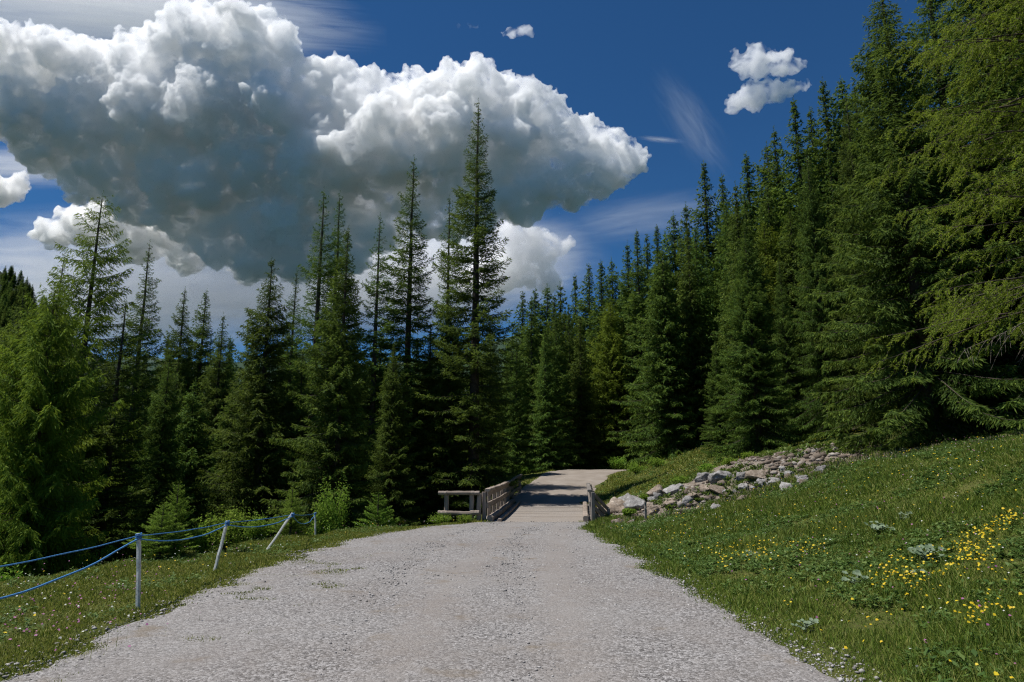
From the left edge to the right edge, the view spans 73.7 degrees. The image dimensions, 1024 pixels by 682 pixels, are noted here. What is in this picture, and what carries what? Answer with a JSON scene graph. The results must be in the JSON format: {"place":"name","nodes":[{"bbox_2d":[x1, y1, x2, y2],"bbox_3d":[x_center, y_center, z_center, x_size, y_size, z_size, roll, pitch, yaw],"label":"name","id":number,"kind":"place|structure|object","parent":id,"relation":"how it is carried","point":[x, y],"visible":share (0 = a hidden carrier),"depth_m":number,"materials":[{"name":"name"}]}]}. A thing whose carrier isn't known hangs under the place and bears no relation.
{"place":"outdoors","nodes":[
{"label":"outdoors","id":0,"kind":"place"},
{"bbox_2d":[116,336,520,401],"bbox_3d":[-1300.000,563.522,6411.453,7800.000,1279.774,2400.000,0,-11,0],"label":"mountain","id":1,"kind":"structure","parent":0,"point":[500,346],"depth_m":6334.86,"materials":[{"name":"green plant"}]},
{"bbox_2d":[0,521,862,681],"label":"gravel road","id":2,"kind":"structure","parent":0,"point":[401,648],"depth_m":7.49,"materials":[{"name":"grey gravel"}]},
{"bbox_2d":[0,0,1018,365],"label":"sky","id":3,"kind":"structure","parent":0,"point":[217,130],"materials":[{"name":"blue"}]},
{"bbox_2d":[0,271,1023,681],"bbox_3d":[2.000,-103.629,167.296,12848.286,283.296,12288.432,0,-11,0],"label":"ground","id":4,"kind":"structure","parent":0,"point":[858,617],"depth_m":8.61,"materials":[{"name":"green plant"}]},
{"bbox_2d":[0,284,31,382],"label":"spruce tree","id":5,"kind":"object","parent":4,"relation":"on","point":[17,311],"visible":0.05,"depth_m":43.44,"materials":[{"name":"green plant"}]},
{"bbox_2d":[0,314,111,576],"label":"larch tree","id":6,"kind":"object","parent":4,"relation":"on","point":[17,332],"visible":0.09,"depth_m":24.80,"materials":[{"name":"green plant"}]},
{"bbox_2d":[0,283,125,578],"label":"larch tree","id":7,"kind":"object","parent":4,"relation":"on","point":[32,533],"visible":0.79,"depth_m":21.05,"materials":[{"name":"green plant"}]},
{"bbox_2d":[54,360,127,572],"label":"spruce tree","id":8,"kind":"object","parent":4,"relation":"on","point":[95,456],"visible":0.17,"depth_m":27.89,"materials":[{"name":"green plant"}]},
{"bbox_2d":[5,190,182,561],"bbox_3d":[-18.413,3.240,29.699,8.398,21.227,7.605,1,-11,-7],"label":"larch tree","id":9,"kind":"object","parent":4,"relation":"on","point":[92,281],"visible":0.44,"depth_m":30.64,"materials":[{"name":"green plant"}]},
{"bbox_2d":[63,295,170,570],"bbox_3d":[-16.350,5.536,28.479,6.046,15.398,4.960,7,-13,-30],"label":"spruce tree","id":10,"kind":"object","parent":4,"relation":"on","point":[112,427],"visible":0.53,"depth_m":28.68,"materials":[{"name":"green plant"}]},
{"bbox_2d":[101,240,178,562],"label":"spruce tree","id":11,"kind":"object","parent":4,"relation":"on","point":[141,329],"visible":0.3,"depth_m":36.65,"materials":[{"name":"green plant"}]},
{"bbox_2d":[108,353,200,558],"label":"spruce tree","id":12,"kind":"object","parent":4,"relation":"on","point":[164,433],"visible":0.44,"depth_m":31.98,"materials":[{"name":"green plant"}]},
{"bbox_2d":[0,512,316,607],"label":"rope fence","id":13,"kind":"object","parent":4,"relation":"on","point":[138,539],"visible":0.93,"depth_m":8.79,"materials":[{"name":"blue fabric"}]},
{"bbox_2d":[123,502,198,558],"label":"spruce sapling","id":14,"kind":"object","parent":4,"relation":"on","point":[159,550],"visible":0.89,"depth_m":14.41,"materials":[{"name":"green plant"}]},
{"bbox_2d":[141,286,198,485],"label":"spruce tree","id":15,"kind":"object","parent":4,"relation":"on","point":[176,347],"visible":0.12,"depth_m":50.87,"materials":[{"name":"green plant"}]},
{"bbox_2d":[142,478,203,554],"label":"spruce sapling","id":16,"kind":"object","parent":4,"relation":"on","point":[180,511],"visible":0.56,"depth_m":15.05,"materials":[{"name":"green plant"}]},
{"bbox_2d":[139,291,221,450],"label":"spruce tree","id":17,"kind":"object","parent":4,"relation":"on","point":[202,334],"visible":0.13,"depth_m":52.73,"materials":[{"name":"green plant"}]},
{"bbox_2d":[155,378,219,549],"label":"spruce tree","id":18,"kind":"object","parent":4,"relation":"on","point":[187,450],"visible":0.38,"depth_m":34.53,"materials":[{"name":"green plant"}]},
{"bbox_2d":[188,521,217,553],"bbox_3d":[-6.926,4.421,15.236,0.620,0.900,0.700,-8,-14,35],"label":"bush","id":19,"kind":"object","parent":4,"relation":"on","point":[202,542],"visible":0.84,"depth_m":15.10,"materials":[{"name":"green plant"}]},
{"bbox_2d":[182,313,237,506],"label":"spruce tree","id":20,"kind":"object","parent":4,"relation":"on","point":[216,396],"visible":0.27,"depth_m":46.73,"materials":[{"name":"green plant"}]},
{"bbox_2d":[188,386,250,549],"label":"spruce tree","id":21,"kind":"object","parent":4,"relation":"on","point":[218,441],"visible":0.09,"depth_m":38.85,"materials":[{"name":"green plant"}]},
{"bbox_2d":[200,498,254,551],"bbox_3d":[-6.476,4.226,15.449,1.266,1.331,1.153,0,-11,0],"label":"bush","id":22,"kind":"object","parent":4,"relation":"on","point":[229,535],"visible":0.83,"depth_m":15.43,"materials":[{"name":"green plant"}]},
{"bbox_2d":[177,259,315,549],"bbox_3d":[-12.493,4.634,32.628,7.480,17.933,7.287,-4,-12,20],"label":"spruce tree","id":23,"kind":"object","parent":4,"relation":"on","point":[272,350],"visible":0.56,"depth_m":32.08,"materials":[{"name":"green plant"}]},
{"bbox_2d":[242,507,276,540],"bbox_3d":[-6.798,4.951,18.231,0.912,1.022,0.846,-6,-13,30],"label":"bush","id":24,"kind":"object","parent":4,"relation":"on","point":[255,533],"visible":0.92,"depth_m":18.13,"materials":[{"name":"green plant"}]},
{"bbox_2d":[241,268,307,510],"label":"spruce tree","id":25,"kind":"object","parent":4,"relation":"on","point":[294,344],"visible":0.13,"depth_m":39.16,"materials":[{"name":"green plant"}]},
{"bbox_2d":[0,469,555,681],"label":"verge grass","id":26,"kind":"structure","parent":4,"relation":"on","point":[240,566],"depth_m":10.30,"materials":[{"name":"green plant"}]},
{"bbox_2d":[241,346,318,537],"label":"spruce tree","id":27,"kind":"object","parent":4,"relation":"on","point":[304,414],"visible":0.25,"depth_m":32.84,"materials":[{"name":"green plant"}]},
{"bbox_2d":[269,487,311,535],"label":"spruce sapling","id":28,"kind":"object","parent":4,"relation":"on","point":[289,511],"visible":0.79,"depth_m":19.77,"materials":[{"name":"green plant"}]},
{"bbox_2d":[266,191,381,498],"bbox_3d":[-9.785,1.947,35.979,7.057,21.568,5.790,9,-14,-39],"label":"spruce tree","id":29,"kind":"object","parent":4,"relation":"on","point":[319,268],"visible":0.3,"depth_m":36.50,"materials":[{"name":"green plant"}]},
{"bbox_2d":[259,226,391,538],"bbox_3d":[-7.401,3.135,27.440,5.531,16.477,5.693,-1,-11,7],"label":"spruce tree","id":30,"kind":"object","parent":4,"relation":"on","point":[328,445],"visible":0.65,"depth_m":27.08,"materials":[{"name":"green plant"}]},
{"bbox_2d":[312,472,352,533],"bbox_3d":[-5.899,5.611,22.263,1.382,2.682,1.284,0,-11,0],"label":"bush","id":31,"kind":"object","parent":4,"relation":"on","point":[333,523],"visible":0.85,"depth_m":22.19,"materials":[{"name":"green plant"}]},
{"bbox_2d":[289,190,377,495],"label":"spruce tree","id":32,"kind":"object","parent":4,"relation":"on","point":[337,254],"visible":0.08,"depth_m":37.91,"materials":[{"name":"green plant"}]},
{"bbox_2d":[350,492,405,528],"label":"spruce sapling","id":33,"kind":"object","parent":4,"relation":"on","point":[378,515],"visible":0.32,"depth_m":25.00,"materials":[{"name":"green plant"}]},
{"bbox_2d":[339,212,422,525],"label":"spruce tree","id":34,"kind":"object","parent":4,"relation":"on","point":[373,372],"visible":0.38,"depth_m":36.46,"materials":[{"name":"green plant"}]},
{"bbox_2d":[356,341,437,526],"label":"spruce tree","id":35,"kind":"object","parent":4,"relation":"on","point":[389,434],"visible":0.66,"depth_m":32.66,"materials":[{"name":"green plant"}]},
{"bbox_2d":[354,159,444,523],"bbox_3d":[-6.288,0.140,37.940,6.419,22.622,6.018,7,-13,-30],"label":"spruce tree","id":36,"kind":"object","parent":4,"relation":"on","point":[407,360],"visible":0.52,"depth_m":37.80,"materials":[{"name":"green plant"}]},
{"bbox_2d":[398,322,467,525],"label":"spruce tree","id":37,"kind":"object","parent":4,"relation":"on","point":[426,497],"visible":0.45,"depth_m":36.10,"materials":[{"name":"green plant"}]},
{"bbox_2d":[0,522,881,681],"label":"edge stones","id":38,"kind":"object","parent":4,"relation":"on","point":[861,670],"visible":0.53,"depth_m":6.70,"materials":[{"name":"grey stone"}]},
{"bbox_2d":[416,294,481,525],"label":"spruce tree","id":39,"kind":"object","parent":4,"relation":"on","point":[450,385],"visible":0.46,"depth_m":36.01,"materials":[{"name":"green plant"}]},
{"bbox_2d":[420,198,502,495],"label":"spruce tree","id":40,"kind":"object","parent":4,"relation":"on","point":[443,298],"visible":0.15,"depth_m":41.61,"materials":[{"name":"green plant"}]},
{"bbox_2d":[410,102,529,510],"bbox_3d":[-2.257,-2.461,37.187,6.308,24.410,6.728,3,-11,-13],"label":"spruce tree","id":41,"kind":"object","parent":4,"relation":"on","point":[473,356],"visible":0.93,"depth_m":36.53,"materials":[{"name":"green plant"}]},
{"bbox_2d":[460,321,513,491],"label":"spruce tree","id":42,"kind":"object","parent":4,"relation":"on","point":[498,408],"visible":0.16,"depth_m":44.20,"materials":[{"name":"green plant"}]},
{"bbox_2d":[0,434,1022,676],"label":"flower stalks","id":43,"kind":"object","parent":4,"relation":"on","point":[966,553],"visible":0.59,"depth_m":8.82,"materials":[{"name":"green plant"}]},
{"bbox_2d":[3,436,1022,677],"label":"yellow flowers","id":44,"kind":"object","parent":43,"relation":"on","point":[977,607],"visible":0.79,"depth_m":8.70,"materials":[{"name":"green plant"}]},
{"bbox_2d":[482,290,540,475],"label":"spruce tree","id":45,"kind":"object","parent":4,"relation":"on","point":[522,310],"visible":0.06,"depth_m":73.38,"materials":[{"name":"green plant"}]},
{"bbox_2d":[4,431,1023,663],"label":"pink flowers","id":46,"kind":"object","parent":4,"relation":"on","point":[432,520],"visible":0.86,"depth_m":8.29,"materials":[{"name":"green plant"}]},
{"bbox_2d":[494,335,534,469],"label":"spruce tree","id":47,"kind":"object","parent":4,"relation":"on","point":[509,354],"visible":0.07,"depth_m":55.10,"materials":[{"name":"green plant"}]},
{"bbox_2d":[438,474,609,522],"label":"wooden bridge","id":48,"kind":"structure","parent":4,"relation":"on","point":[505,508],"depth_m":26.59,"materials":[{"name":"grey wood"}]},
{"bbox_2d":[508,299,541,452],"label":"spruce tree","id":49,"kind":"object","parent":4,"relation":"on","point":[530,371],"visible":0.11,"depth_m":63.48,"materials":[{"name":"green plant"}]},
{"bbox_2d":[509,285,560,377],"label":"spruce tree","id":50,"kind":"object","parent":4,"relation":"on","point":[545,315],"visible":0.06,"depth_m":72.65,"materials":[{"name":"green plant"}]},
{"bbox_2d":[527,326,572,472],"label":"spruce tree","id":51,"kind":"object","parent":4,"relation":"on","point":[547,454],"visible":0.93,"depth_m":50.14,"materials":[{"name":"green plant"}]},
{"bbox_2d":[520,326,588,469],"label":"spruce tree","id":52,"kind":"object","parent":4,"relation":"on","point":[559,389],"visible":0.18,"depth_m":53.54,"materials":[{"name":"green plant"}]},
{"bbox_2d":[531,294,579,454],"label":"spruce tree","id":53,"kind":"object","parent":4,"relation":"on","point":[551,329],"visible":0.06,"depth_m":61.23,"materials":[{"name":"green plant"}]},
{"bbox_2d":[551,311,584,468],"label":"spruce tree","id":54,"kind":"object","parent":4,"relation":"on","point":[559,355],"visible":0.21,"depth_m":56.40,"materials":[{"name":"green plant"}]},
{"bbox_2d":[564,305,585,469],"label":"spruce tree","id":55,"kind":"object","parent":4,"relation":"on","point":[570,359],"visible":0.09,"depth_m":63.81,"materials":[{"name":"green plant"}]},
{"bbox_2d":[571,265,601,406],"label":"spruce tree","id":56,"kind":"object","parent":4,"relation":"on","point":[582,308],"visible":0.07,"depth_m":69.26,"materials":[{"name":"green plant"}]},
{"bbox_2d":[564,316,610,469],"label":"spruce tree","id":57,"kind":"object","parent":4,"relation":"on","point":[583,414],"visible":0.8,"depth_m":57.01,"materials":[{"name":"green plant"}]},
{"bbox_2d":[572,260,633,469],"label":"spruce tree","id":58,"kind":"object","parent":4,"relation":"on","point":[596,321],"visible":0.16,"depth_m":64.27,"materials":[{"name":"green plant"}]},
{"bbox_2d":[571,302,638,469],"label":"larch tree","id":59,"kind":"object","parent":4,"relation":"on","point":[610,389],"visible":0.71,"depth_m":59.76,"materials":[{"name":"green plant"}]},
{"bbox_2d":[591,258,628,366],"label":"spruce tree","id":60,"kind":"object","parent":4,"relation":"on","point":[611,279],"visible":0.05,"depth_m":69.09,"materials":[{"name":"green plant"}]},
{"bbox_2d":[591,239,638,469],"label":"spruce tree","id":61,"kind":"object","parent":4,"relation":"on","point":[623,289],"visible":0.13,"depth_m":64.55,"materials":[{"name":"green plant"}]},
{"bbox_2d":[602,229,653,469],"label":"spruce tree","id":62,"kind":"object","parent":4,"relation":"on","point":[638,306],"visible":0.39,"depth_m":59.71,"materials":[{"name":"green plant"}]},
{"bbox_2d":[620,233,654,332],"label":"spruce tree","id":63,"kind":"object","parent":4,"relation":"on","point":[646,254],"visible":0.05,"depth_m":69.19,"materials":[{"name":"green plant"}]},
{"bbox_2d":[621,211,685,458],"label":"spruce tree","id":64,"kind":"object","parent":4,"relation":"on","point":[670,237],"visible":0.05,"depth_m":63.12,"materials":[{"name":"green plant"}]},
{"bbox_2d":[606,249,705,465],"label":"spruce tree","id":65,"kind":"object","parent":4,"relation":"on","point":[663,372],"visible":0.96,"depth_m":44.63,"materials":[{"name":"green plant"}]},
{"bbox_2d":[632,224,683,462],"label":"spruce tree","id":66,"kind":"object","parent":4,"relation":"on","point":[656,252],"visible":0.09,"depth_m":58.28,"materials":[{"name":"green plant"}]},
{"bbox_2d":[627,204,697,459],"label":"spruce tree","id":67,"kind":"object","parent":4,"relation":"on","point":[686,224],"visible":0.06,"depth_m":59.29,"materials":[{"name":"green plant"}]},
{"bbox_2d":[659,227,716,449],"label":"spruce tree","id":68,"kind":"object","parent":4,"relation":"on","point":[690,304],"visible":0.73,"depth_m":45.61,"materials":[{"name":"green plant"}]},
{"bbox_2d":[657,160,725,413],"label":"spruce tree","id":69,"kind":"object","parent":4,"relation":"on","point":[705,243],"visible":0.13,"depth_m":54.77,"materials":[{"name":"green plant"}]},
{"bbox_2d":[672,224,728,441],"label":"spruce tree","id":70,"kind":"object","parent":4,"relation":"on","point":[706,323],"visible":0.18,"depth_m":48.17,"materials":[{"name":"green plant"}]},
{"bbox_2d":[698,341,735,456],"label":"spruce tree","id":71,"kind":"object","parent":4,"relation":"on","point":[714,423],"visible":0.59,"depth_m":36.23,"materials":[{"name":"green plant"}]},
{"bbox_2d":[698,212,737,435],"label":"spruce tree","id":72,"kind":"object","parent":4,"relation":"on","point":[727,277],"visible":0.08,"depth_m":45.47,"materials":[{"name":"green plant"}]},
{"bbox_2d":[707,197,737,378],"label":"spruce tree","id":73,"kind":"object","parent":4,"relation":"on","point":[720,265],"visible":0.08,"depth_m":48.85,"materials":[{"name":"green plant"}]},
{"bbox_2d":[711,173,734,270],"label":"spruce tree","id":74,"kind":"object","parent":4,"relation":"on","point":[722,190],"visible":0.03,"depth_m":59.55,"materials":[{"name":"green plant"}]},
{"bbox_2d":[720,151,771,331],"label":"spruce tree","id":75,"kind":"object","parent":4,"relation":"on","point":[748,184],"visible":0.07,"depth_m":53.22,"materials":[{"name":"green plant"}]},
{"bbox_2d":[605,436,887,518],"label":"rocks","id":76,"kind":"object","parent":4,"relation":"on","point":[739,467],"visible":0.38,"depth_m":25.84,"materials":[{"name":"grey stone"}]},
{"bbox_2d":[595,430,897,506],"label":"knoll grass","id":77,"kind":"structure","parent":4,"relation":"on","point":[621,483],"depth_m":36.72,"materials":[{"name":"green plant"}]},
{"bbox_2d":[706,180,791,445],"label":"spruce tree","id":78,"kind":"object","parent":4,"relation":"on","point":[737,224],"visible":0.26,"depth_m":39.88,"materials":[{"name":"green plant"}]},
{"bbox_2d":[706,222,807,461],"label":"spruce tree","id":79,"kind":"object","parent":4,"relation":"on","point":[747,324],"visible":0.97,"depth_m":31.19,"materials":[{"name":"green plant"}]},
{"bbox_2d":[730,189,790,393],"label":"spruce tree","id":80,"kind":"object","parent":4,"relation":"on","point":[745,203],"visible":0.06,"depth_m":43.15,"materials":[{"name":"green plant"}]},
{"bbox_2d":[753,183,785,279],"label":"spruce tree","id":81,"kind":"object","parent":4,"relation":"on","point":[766,208],"visible":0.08,"depth_m":50.73,"materials":[{"name":"green plant"}]},
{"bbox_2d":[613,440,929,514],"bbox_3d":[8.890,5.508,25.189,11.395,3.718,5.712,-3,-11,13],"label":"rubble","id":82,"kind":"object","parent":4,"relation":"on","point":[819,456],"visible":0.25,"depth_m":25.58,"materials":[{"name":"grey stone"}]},
{"bbox_2d":[750,141,792,223],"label":"spruce tree","id":83,"kind":"object","parent":4,"relation":"on","point":[760,171],"visible":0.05,"depth_m":59.02,"materials":[{"name":"green plant"}]},
{"bbox_2d":[754,223,801,317],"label":"conifer tree","id":84,"kind":"object","parent":4,"relation":"on","point":[769,270],"visible":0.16,"depth_m":48.01,"materials":[{"name":"green plant"}]},
{"bbox_2d":[763,126,796,230],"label":"spruce tree","id":85,"kind":"object","parent":4,"relation":"on","point":[775,173],"visible":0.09,"depth_m":56.96,"materials":[{"name":"green plant"}]},
{"bbox_2d":[767,209,813,383],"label":"spruce tree","id":86,"kind":"object","parent":4,"relation":"on","point":[789,254],"visible":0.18,"depth_m":46.68,"materials":[{"name":"green plant"}]},
{"bbox_2d":[767,257,815,443],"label":"spruce tree","id":87,"kind":"object","parent":4,"relation":"on","point":[780,336],"visible":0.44,"depth_m":35.77,"materials":[{"name":"green plant"}]},
{"bbox_2d":[767,95,838,306],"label":"spruce tree","id":88,"kind":"object","parent":4,"relation":"on","point":[797,157],"visible":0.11,"depth_m":50.70,"materials":[{"name":"green plant"}]},
{"bbox_2d":[596,432,1023,681],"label":"meadow herbs","id":89,"kind":"object","parent":4,"relation":"on","point":[838,562],"visible":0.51,"depth_m":11.20,"materials":[{"name":"green plant"}]},
{"bbox_2d":[789,106,838,226],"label":"spruce tree","id":90,"kind":"object","parent":4,"relation":"on","point":[812,133],"visible":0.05,"depth_m":54.90,"materials":[{"name":"green plant"}]},
{"bbox_2d":[779,149,856,440],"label":"spruce tree","id":91,"kind":"object","parent":4,"relation":"on","point":[811,226],"visible":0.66,"depth_m":34.74,"materials":[{"name":"green plant"}]},
{"bbox_2d":[613,431,1023,523],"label":"seeding grass","id":92,"kind":"structure","parent":4,"relation":"on","point":[845,461],"depth_m":20.61,"materials":[{"name":"green plant"}]},
{"bbox_2d":[806,78,846,262],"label":"spruce tree","id":93,"kind":"object","parent":4,"relation":"on","point":[828,144],"visible":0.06,"depth_m":51.93,"materials":[{"name":"green plant"}]},
{"bbox_2d":[786,160,868,427],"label":"spruce tree","id":94,"kind":"object","parent":4,"relation":"on","point":[802,309],"visible":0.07,"depth_m":40.50,"materials":[{"name":"green plant"}]},
{"bbox_2d":[819,150,853,346],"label":"spruce tree","id":95,"kind":"object","parent":4,"relation":"on","point":[831,199],"visible":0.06,"depth_m":48.59,"materials":[{"name":"green plant"}]},
{"bbox_2d":[816,76,875,299],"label":"spruce tree","id":96,"kind":"object","parent":4,"relation":"on","point":[837,104],"visible":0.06,"depth_m":52.49,"materials":[{"name":"green plant"}]},
{"bbox_2d":[810,91,908,433],"bbox_3d":[16.851,-3.682,33.624,4.743,18.539,4.428,10,-15,-41],"label":"spruce tree","id":97,"kind":"object","parent":4,"relation":"on","point":[848,165],"visible":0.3,"depth_m":33.26,"materials":[{"name":"green plant"}]},
{"bbox_2d":[803,0,1023,456],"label":"spruce tree","id":98,"kind":"object","parent":4,"relation":"on","point":[924,407],"visible":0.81,"depth_m":24.14,"materials":[{"name":"green plant"}]},
{"bbox_2d":[861,0,1023,382],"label":"larch tree","id":99,"kind":"object","parent":4,"relation":"on","point":[970,119],"visible":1,"depth_m":11.23,"materials":[{"name":"green plant"}]},
{"bbox_2d":[871,0,1023,427],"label":"spruce tree","id":100,"kind":"object","parent":4,"relation":"on","point":[939,97],"visible":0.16,"depth_m":27.54,"materials":[{"name":"green plant"}]},
{"bbox_2d":[930,0,1023,436],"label":"spruce tree","id":101,"kind":"object","parent":4,"relation":"on","point":[1014,403],"visible":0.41,"depth_m":24.58,"materials":[{"name":"green plant"}]},
{"bbox_2d":[498,338,535,475],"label":"spruce tree","id":102,"kind":"object","parent":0,"point":[518,429],"visible":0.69,"depth_m":47.56,"materials":[{"name":"green plant"}]},
{"bbox_2d":[513,469,625,502],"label":"dirt road","id":103,"kind":"structure","parent":0,"point":[565,486],"depth_m":40.03,"materials":[{"name":"grey gravel"}]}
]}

